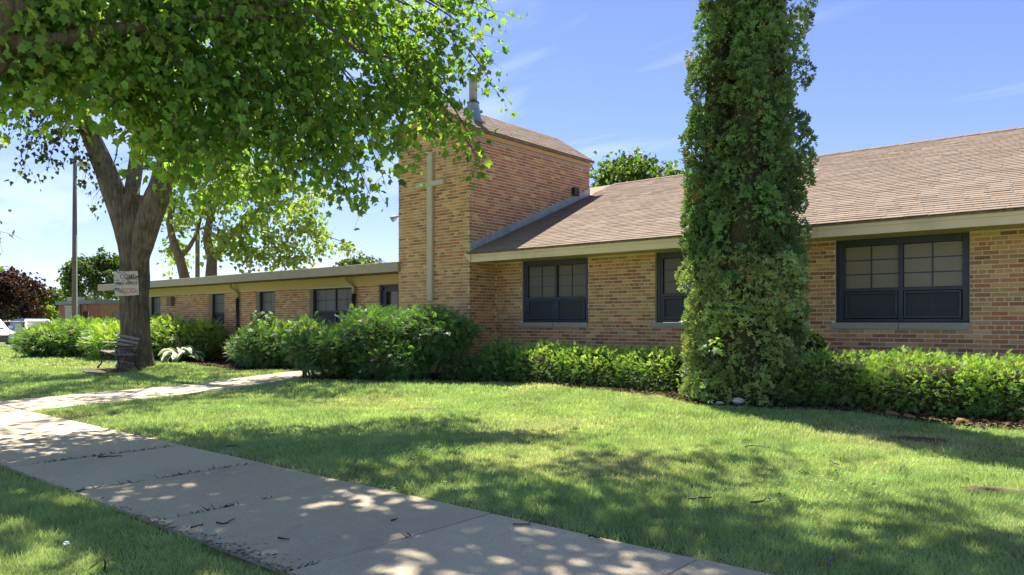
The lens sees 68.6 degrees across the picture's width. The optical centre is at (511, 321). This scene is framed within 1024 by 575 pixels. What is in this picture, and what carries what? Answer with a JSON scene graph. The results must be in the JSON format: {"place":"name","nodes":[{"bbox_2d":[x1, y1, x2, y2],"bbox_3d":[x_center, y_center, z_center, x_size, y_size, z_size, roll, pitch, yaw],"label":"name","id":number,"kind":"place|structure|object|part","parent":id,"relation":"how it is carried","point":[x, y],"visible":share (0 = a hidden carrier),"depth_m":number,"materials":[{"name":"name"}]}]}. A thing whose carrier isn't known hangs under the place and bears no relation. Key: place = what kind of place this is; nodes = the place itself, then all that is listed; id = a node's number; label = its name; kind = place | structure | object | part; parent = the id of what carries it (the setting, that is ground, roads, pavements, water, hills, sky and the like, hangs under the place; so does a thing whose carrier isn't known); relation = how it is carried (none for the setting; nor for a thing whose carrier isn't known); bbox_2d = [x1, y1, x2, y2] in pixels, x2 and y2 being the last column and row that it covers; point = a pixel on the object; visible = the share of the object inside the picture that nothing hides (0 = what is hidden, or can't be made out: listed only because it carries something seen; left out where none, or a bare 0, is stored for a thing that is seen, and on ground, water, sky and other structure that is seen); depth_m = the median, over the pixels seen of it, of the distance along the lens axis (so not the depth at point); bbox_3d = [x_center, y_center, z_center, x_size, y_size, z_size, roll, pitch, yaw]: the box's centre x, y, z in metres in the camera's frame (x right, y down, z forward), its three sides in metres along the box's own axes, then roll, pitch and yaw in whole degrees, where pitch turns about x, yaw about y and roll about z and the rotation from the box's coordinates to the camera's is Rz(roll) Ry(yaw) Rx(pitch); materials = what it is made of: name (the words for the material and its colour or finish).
{"place":"outdoors","nodes":[
{"label":"outdoors","id":0,"kind":"place"},
{"bbox_2d":[0,405,771,574],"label":"sidewalk","id":1,"kind":"structure","parent":0,"point":[337,527],"depth_m":4.83,"materials":[{"name":"concrete"}]},
{"bbox_2d":[37,445,170,462],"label":"weeds","id":2,"kind":"object","parent":1,"relation":"on","point":[99,455],"visible":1,"depth_m":7.02,"materials":[{"name":"green plant"}]},
{"bbox_2d":[1,460,309,574],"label":"soil crumbs","id":3,"kind":"object","parent":1,"relation":"on","point":[221,546],"visible":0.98,"depth_m":4.14,"materials":[{"name":"brown soil"}]},
{"bbox_2d":[70,463,246,490],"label":"weeds","id":4,"kind":"object","parent":1,"relation":"on","point":[172,474],"visible":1,"depth_m":6.14,"materials":[{"name":"green plant"}]},
{"bbox_2d":[156,494,272,518],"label":"weeds","id":5,"kind":"object","parent":1,"relation":"on","point":[216,508],"visible":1,"depth_m":5.04,"materials":[{"name":"green plant"}]},
{"bbox_2d":[266,532,410,574],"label":"weeds","id":6,"kind":"object","parent":1,"relation":"on","point":[312,563],"visible":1,"depth_m":3.86,"materials":[{"name":"green plant"}]},
{"bbox_2d":[513,503,537,524],"bbox_3d":[0.135,1.235,4.821,0.107,0.025,0.514,0,0,19],"label":"twig","id":7,"kind":"object","parent":1,"relation":"on","point":[529,520],"visible":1,"depth_m":4.61,"materials":[{"name":"brown wood"}]},
{"bbox_2d":[0,342,1023,574],"bbox_3d":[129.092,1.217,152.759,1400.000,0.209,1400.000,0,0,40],"label":"ground","id":8,"kind":"structure","parent":0,"point":[227,557],"depth_m":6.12,"materials":[{"name":"green plant"}]},
{"bbox_2d":[0,266,57,318],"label":"purple maple","id":9,"kind":"object","parent":8,"relation":"on","point":[18,289],"visible":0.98,"depth_m":48.48,"materials":[{"name":"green plant"}]},
{"bbox_2d":[9,287,64,322],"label":"distant tree","id":10,"kind":"object","parent":8,"relation":"on","point":[54,297],"visible":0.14,"depth_m":84.61,"materials":[{"name":"green plant"}]},
{"bbox_2d":[21,305,61,322],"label":"bright sapling","id":11,"kind":"object","parent":8,"relation":"on","point":[51,311],"visible":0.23,"depth_m":57.09,"materials":[{"name":"green plant"}]},
{"bbox_2d":[41,288,70,310],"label":"distant tree","id":12,"kind":"object","parent":8,"relation":"on","point":[53,289],"visible":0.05,"depth_m":94.45,"materials":[{"name":"green plant"}]},
{"bbox_2d":[0,321,119,346],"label":"chain link fence","id":13,"kind":"object","parent":8,"relation":"on","point":[21,326],"visible":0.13,"depth_m":36.67,"materials":[{"name":"grey metal"}]},
{"bbox_2d":[15,324,20,330],"bbox_3d":[-24.164,0.268,36.704,0.035,0.352,0.247,0,0,40],"label":"fence notice","id":14,"kind":"object","parent":13,"relation":"attached to","point":[16,325],"visible":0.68,"depth_m":36.67,"materials":[{"name":"white metal"}]},
{"bbox_2d":[6,314,117,357],"bbox_3d":[-15.596,0.609,26.985,6.067,1.805,3.935,0,0,40],"label":"rounded hedge","id":15,"kind":"object","parent":8,"relation":"on","point":[43,339],"visible":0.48,"depth_m":25.94,"materials":[{"name":"green plant"}]},
{"bbox_2d":[64,306,80,319],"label":"electrical cabinet","id":16,"kind":"object","parent":8,"relation":"on","point":[68,312],"visible":0.35,"depth_m":60.70,"materials":[{"name":"metal"}]},
{"bbox_2d":[59,289,93,299],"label":"distant tree","id":17,"kind":"object","parent":8,"relation":"on","point":[88,297],"visible":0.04,"depth_m":135.43,"materials":[{"name":"green plant"}]},
{"bbox_2d":[72,158,90,324],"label":"light pole","id":18,"kind":"object","parent":8,"relation":"on","point":[74,264],"visible":0.63,"depth_m":40.89,"materials":[{"name":"white metal"}]},
{"bbox_2d":[54,245,119,299],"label":"round tree","id":19,"kind":"object","parent":8,"relation":"on","point":[93,268],"visible":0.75,"depth_m":74.36,"materials":[{"name":"green plant"}]},
{"bbox_2d":[55,300,119,320],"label":"brick annex","id":20,"kind":"object","parent":8,"relation":"on","point":[100,309],"visible":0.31,"depth_m":59.60,"materials":[{"name":"brown brick"}]},
{"bbox_2d":[67,297,84,300],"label":"rooftop unit","id":21,"kind":"object","parent":20,"relation":"on","point":[70,298],"visible":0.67,"depth_m":65.42,"materials":[{"name":"metal"}]},
{"bbox_2d":[83,311,88,318],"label":"window","id":22,"kind":"structure","parent":20,"relation":"in","point":[85,314],"depth_m":59.90,"materials":[{"name":"grey glass"}]},
{"bbox_2d":[113,312,119,320],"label":"garage door","id":23,"kind":"structure","parent":20,"relation":"in","point":[115,314],"depth_m":59.77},
{"bbox_2d":[83,371,100,374],"bbox_3d":[-9.916,1.211,17.702,0.090,0.070,1.105,0,0,-45],"label":"edging timber","id":24,"kind":"object","parent":8,"relation":"on","point":[91,372],"visible":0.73,"depth_m":17.59,"materials":[{"name":"wood"}]},
{"bbox_2d":[68,367,134,373],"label":"worn soil","id":25,"kind":"structure","parent":8,"relation":"on","point":[106,370],"depth_m":18.79,"materials":[{"name":"brown soil"}]},
{"bbox_2d":[97,334,141,372],"bbox_3d":[-9.870,0.760,18.865,0.660,0.997,1.578,0,0,-44],"label":"park bench","id":26,"kind":"object","parent":25,"relation":"on","point":[119,353],"visible":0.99,"depth_m":18.75,"materials":[{"name":"metal"}]},
{"bbox_2d":[86,292,117,299],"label":"distant tree","id":27,"kind":"object","parent":8,"relation":"on","point":[98,297],"visible":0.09,"depth_m":138.33,"materials":[{"name":"green plant"}]},
{"bbox_2d":[87,556,119,573],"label":"broadleaf weed","id":28,"kind":"object","parent":8,"relation":"on","point":[114,559],"visible":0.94,"depth_m":3.78,"materials":[{"name":"green plant"}]},
{"bbox_2d":[0,371,318,411],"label":"walkway","id":29,"kind":"structure","parent":8,"relation":"on","point":[44,403],"depth_m":13.12,"materials":[{"name":"concrete"}]},
{"bbox_2d":[52,354,302,370],"bbox_3d":[-10.748,1.210,23.427,15.340,0.148,3.588,0,0,40],"label":"mulch bed","id":30,"kind":"object","parent":8,"relation":"on","point":[223,361],"visible":0.16,"depth_m":22.38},
{"bbox_2d":[76,319,119,360],"bbox_3d":[-12.992,0.696,24.578,2.002,1.644,4.065,0,0,-43],"label":"juniper","id":31,"kind":"object","parent":30,"relation":"on","point":[107,331],"visible":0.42,"depth_m":23.88,"materials":[{"name":"green plant"}]},
{"bbox_2d":[158,333,205,362],"bbox_3d":[-10.062,0.818,22.905,1.320,0.940,1.452,0,0,-31],"label":"hosta","id":32,"kind":"object","parent":30,"relation":"on","point":[173,354],"visible":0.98,"depth_m":22.69,"materials":[{"name":"green plant"}]},
{"bbox_2d":[150,311,229,360],"bbox_3d":[-11.285,0.560,24.774,5.374,1.871,2.367,0,0,40],"label":"juniper","id":33,"kind":"object","parent":30,"relation":"on","point":[206,340],"visible":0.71,"depth_m":23.80,"materials":[{"name":"green plant"}]},
{"bbox_2d":[222,311,335,368],"bbox_3d":[-6.133,0.572,19.731,4.578,1.741,2.182,0,0,40],"label":"spreading yew","id":34,"kind":"object","parent":30,"relation":"on","point":[257,347],"visible":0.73,"depth_m":19.09,"materials":[{"name":"green plant"}]},
{"bbox_2d":[250,311,275,329],"bbox_3d":[-6.497,0.011,19.589,0.739,0.624,0.610,0,0,8],"label":"maple seedling","id":35,"kind":"object","parent":34,"relation":"on","point":[266,316],"visible":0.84,"depth_m":19.44,"materials":[{"name":"green plant"}]},
{"bbox_2d":[0,0,367,367],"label":"maple tree","id":36,"kind":"object","parent":8,"relation":"on","point":[136,220],"visible":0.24,"depth_m":19.48,"materials":[{"name":"brown plant"}]},
{"bbox_2d":[113,271,138,296],"bbox_3d":[-9.826,-0.975,19.117,0.613,0.656,0.026,0,0,-8],"label":"wooden sign","id":37,"kind":"object","parent":36,"relation":"attached to","point":[126,283],"visible":1,"depth_m":19.11,"materials":[{"name":"white paint"}]},
{"bbox_2d":[191,223,203,276],"bbox_3d":[-15.507,-1.780,37.000,1.200,6.300,0.240,0,0,40],"label":"utility pole","id":38,"kind":"object","parent":8,"relation":"on","point":[197,259],"visible":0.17,"depth_m":36.92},
{"bbox_2d":[98,261,400,360],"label":"flat roofed wing","id":39,"kind":"structure","parent":8,"relation":"on","point":[233,301],"depth_m":22.42,"materials":[{"name":"brown brick"}]},
{"bbox_2d":[151,297,160,317],"bbox_3d":[-13.210,-0.315,28.112,1.030,1.270,0.130,0,0,40],"label":"window","id":40,"kind":"structure","parent":39,"relation":"in","point":[155,301],"depth_m":28.30,"materials":[{"name":"glass"}]},
{"bbox_2d":[212,294,224,330],"bbox_3d":[-9.735,-0.315,25.175,1.030,1.270,0.130,0,0,40],"label":"window","id":41,"kind":"structure","parent":39,"relation":"in","point":[218,300],"depth_m":25.31,"materials":[{"name":"glass"}]},
{"bbox_2d":[260,291,274,326],"bbox_3d":[-7.474,-0.315,23.264,1.070,1.270,0.130,0,0,40],"label":"window","id":42,"kind":"structure","parent":39,"relation":"in","point":[267,299],"depth_m":23.38,"materials":[{"name":"glass"}]},
{"bbox_2d":[313,287,351,326],"bbox_3d":[-4.950,-0.315,21.131,2.020,1.270,0.130,0,0,40],"label":"window","id":43,"kind":"structure","parent":39,"relation":"in","point":[329,302],"depth_m":21.23,"materials":[{"name":"glass"}]},
{"bbox_2d":[380,284,398,318],"bbox_3d":[-3.102,0.131,19.452,0.850,2.238,0.130,0,0,40],"label":"door","id":44,"kind":"structure","parent":39,"relation":"in","point":[389,293],"depth_m":19.50,"materials":[{"name":"grey glass"}]},
{"bbox_2d":[147,145,364,278],"bbox_3d":[-11.863,-3.819,33.287,10.745,10.389,5.480,0,0,14],"label":"maple tree","id":45,"kind":"object","parent":8,"relation":"on","point":[177,250],"visible":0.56,"depth_m":32.33,"materials":[{"name":"green plant"}]},
{"bbox_2d":[0,0,527,271],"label":"street maple","id":46,"kind":"object","parent":8,"relation":"on","point":[132,64],"visible":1,"depth_m":9.39,"materials":[{"name":"green plant"}]},
{"bbox_2d":[333,254,384,265],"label":"distant tree","id":47,"kind":"object","parent":8,"relation":"on","point":[355,261],"visible":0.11,"depth_m":46.49,"materials":[{"name":"green plant"}]},
{"bbox_2d":[412,407,444,411],"bbox_3d":[-1.187,1.257,10.768,0.804,0.025,0.369,0,0,40],"label":"soil patch","id":48,"kind":"object","parent":8,"relation":"on","point":[429,409],"visible":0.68,"depth_m":10.79,"materials":[{"name":"brown soil"}]},
{"bbox_2d":[392,103,594,371],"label":"church tower","id":49,"kind":"structure","parent":8,"relation":"on","point":[447,217],"depth_m":17.05,"materials":[{"name":"brick"}]},
{"bbox_2d":[390,215,398,221],"bbox_3d":[-2.746,-2.484,17.949,0.351,0.196,0.158,0,0,6],"label":"floodlight","id":50,"kind":"object","parent":49,"relation":"attached to","point":[393,218],"visible":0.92,"depth_m":17.90,"materials":[{"name":"white plastic"}]},
{"bbox_2d":[467,73,485,122],"bbox_3d":[-0.902,-5.183,17.416,0.600,1.155,0.600,0,0,40],"label":"metal flue","id":51,"kind":"object","parent":49,"relation":"on","point":[473,103],"visible":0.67,"depth_m":17.32,"materials":[{"name":"silver metal"}]},
{"bbox_2d":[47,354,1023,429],"bbox_3d":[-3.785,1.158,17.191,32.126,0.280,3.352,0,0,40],"label":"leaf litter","id":52,"kind":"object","parent":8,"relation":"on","point":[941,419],"visible":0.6,"depth_m":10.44,"materials":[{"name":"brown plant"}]},
{"bbox_2d":[731,397,744,403],"bbox_3d":[3.188,1.113,10.587,0.228,0.116,0.128,0,0,40],"label":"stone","id":53,"kind":"object","parent":52,"relation":"on","point":[739,400],"visible":0.92,"depth_m":10.53,"materials":[{"name":"grey stone"}]},
{"bbox_2d":[886,410,899,415],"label":"dry leaf","id":54,"kind":"object","parent":52,"relation":"on","point":[892,412],"visible":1,"depth_m":9.20,"materials":[{"name":"brown plant"}]},
{"bbox_2d":[903,413,915,417],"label":"dry leaf","id":55,"kind":"object","parent":52,"relation":"on","point":[907,415],"visible":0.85,"depth_m":9.06,"materials":[{"name":"brown plant"}]},
{"bbox_2d":[589,146,684,187],"bbox_3d":[4.829,-2.938,30.905,5.288,8.626,4.906,0,0,-6],"label":"distant tree","id":56,"kind":"object","parent":8,"relation":"on","point":[623,168],"visible":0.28,"depth_m":30.13,"materials":[{"name":"green plant"}]},
{"bbox_2d":[332,372,1023,424],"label":"mulch bed","id":57,"kind":"object","parent":8,"relation":"on","point":[431,374],"visible":0.04,"depth_m":9.38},
{"bbox_2d":[278,302,487,381],"bbox_3d":[-2.568,0.480,15.796,4.801,1.820,2.596,0,0,19],"label":"yew","id":58,"kind":"object","parent":57,"relation":"on","point":[386,343],"visible":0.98,"depth_m":15.07,"materials":[{"name":"green plant"}]},
{"bbox_2d":[440,335,524,380],"bbox_3d":[-0.485,0.813,14.922,2.120,1.118,1.260,0,0,22],"label":"spreading yew","id":59,"kind":"object","parent":57,"relation":"on","point":[493,364],"visible":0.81,"depth_m":14.60,"materials":[{"name":"green plant"}]},
{"bbox_2d":[507,339,691,390],"bbox_3d":[1.576,0.822,13.597,4.156,1.040,1.395,0,0,40],"label":"clipped hedge","id":60,"kind":"object","parent":57,"relation":"on","point":[643,368],"visible":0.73,"depth_m":13.21,"materials":[{"name":"green plant"}]},
{"bbox_2d":[674,0,819,408],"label":"arborvitae","id":61,"kind":"object","parent":57,"relation":"on","point":[740,194],"visible":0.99,"depth_m":10.60,"materials":[{"name":"green plant"}]},
{"bbox_2d":[698,337,725,358],"bbox_3d":[2.720,0.356,10.187,0.394,0.302,0.326,0,0,40],"label":"maple seedling","id":62,"kind":"object","parent":61,"relation":"attached to","point":[715,350],"visible":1,"depth_m":10.10,"materials":[{"name":"green plant"}]},
{"bbox_2d":[719,269,741,280],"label":"maple seedling","id":63,"kind":"object","parent":61,"relation":"attached to","point":[735,276],"visible":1,"depth_m":10.29,"materials":[{"name":"green plant"}]},
{"bbox_2d":[735,392,758,403],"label":"broadleaf weed","id":64,"kind":"object","parent":57,"relation":"on","point":[748,399],"visible":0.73,"depth_m":10.42,"materials":[{"name":"green plant"}]},
{"bbox_2d":[774,389,798,406],"bbox_3d":[3.765,1.038,10.213,0.347,0.228,0.332,0,0,27],"label":"broadleaf weed","id":65,"kind":"object","parent":57,"relation":"on","point":[789,394],"visible":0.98,"depth_m":10.15,"materials":[{"name":"green plant"}]},
{"bbox_2d":[788,314,834,400],"bbox_3d":[4.266,0.560,10.885,0.939,1.547,0.750,0,0,-25],"label":"cedar seedling","id":66,"kind":"object","parent":57,"relation":"on","point":[818,339],"visible":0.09,"depth_m":10.84,"materials":[{"name":"green plant"}]},
{"bbox_2d":[772,345,1023,420],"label":"clipped hedge","id":67,"kind":"object","parent":57,"relation":"on","point":[980,385],"visible":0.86,"depth_m":9.48,"materials":[{"name":"green plant"}]},
{"bbox_2d":[689,496,711,499],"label":"twig","id":68,"kind":"object","parent":8,"relation":"on","point":[691,498],"visible":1,"depth_m":5.24,"materials":[{"name":"brown wood"}]},
{"bbox_2d":[464,126,1023,366],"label":"gabled church wing","id":69,"kind":"structure","parent":8,"relation":"on","point":[919,244],"depth_m":12.63,"materials":[{"name":"brown brick"}]},
{"bbox_2d":[519,257,587,326],"bbox_3d":[0.914,-0.610,16.035,1.827,1.440,0.225,0,0,40],"label":"window","id":70,"kind":"structure","parent":69,"relation":"in","point":[555,292],"depth_m":15.99,"materials":[{"name":"black glass"}]},
{"bbox_2d":[652,251,695,327],"bbox_3d":[3.450,-0.610,13.892,1.827,1.440,0.225,0,0,40],"label":"window","id":71,"kind":"structure","parent":69,"relation":"in","point":[670,302],"depth_m":14.26,"materials":[{"name":"black glass"}]},
{"bbox_2d":[831,232,969,329],"bbox_3d":[6.028,-0.610,11.714,1.957,1.440,0.225,0,0,40],"label":"window","id":72,"kind":"structure","parent":69,"relation":"in","point":[918,278],"depth_m":11.65,"materials":[{"name":"black glass"}]},
{"bbox_2d":[751,497,771,502],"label":"twig","id":73,"kind":"object","parent":8,"relation":"on","point":[758,501],"visible":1,"depth_m":5.16,"materials":[{"name":"brown wood"}]},
{"bbox_2d":[827,553,833,565],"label":"twig","id":74,"kind":"object","parent":8,"relation":"on","point":[829,560],"visible":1,"depth_m":3.88,"materials":[{"name":"brown wood"}]},
{"bbox_2d":[890,436,956,443],"bbox_3d":[4.288,1.226,7.831,0.597,0.017,0.374,0,0,19],"label":"soil patch","id":75,"kind":"object","parent":8,"relation":"on","point":[922,439],"visible":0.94,"depth_m":7.79,"materials":[{"name":"brown soil"}]},
{"bbox_2d":[956,417,971,424],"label":"dry leaf","id":76,"kind":"object","parent":8,"relation":"on","point":[960,419],"visible":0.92,"depth_m":8.76,"materials":[{"name":"brown plant"}]},
{"bbox_2d":[959,485,1023,493],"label":"soil patch","id":77,"kind":"object","parent":8,"relation":"on","point":[987,488],"visible":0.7,"depth_m":5.69,"materials":[{"name":"brown soil"}]},
{"bbox_2d":[0,0,1023,299],"label":"sky","id":78,"kind":"structure","parent":0,"point":[607,76],"materials":[{"name":"blue"}]},
{"label":"parking lot","id":79,"kind":"structure","parent":0,"visible":0},
{"bbox_2d":[1,319,14,326],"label":"parked car","id":80,"kind":"object","parent":79,"relation":"on","point":[7,323],"visible":0.01,"depth_m":48.18,"materials":[{"name":"silver metal"}]},
{"bbox_2d":[0,319,17,344],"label":"parked car","id":81,"kind":"object","parent":79,"relation":"on","point":[6,338],"visible":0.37,"depth_m":38.03,"materials":[{"name":"white paint"}]},
{"bbox_2d":[5,318,48,343],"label":"parked car","id":82,"kind":"object","parent":79,"relation":"on","point":[29,319],"visible":0.03,"depth_m":40.83,"materials":[{"name":"paint"}]},
{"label":"side window","id":83,"kind":"part","parent":82,"relation":"part of","materials":[{"name":"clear glass"}]}
]}

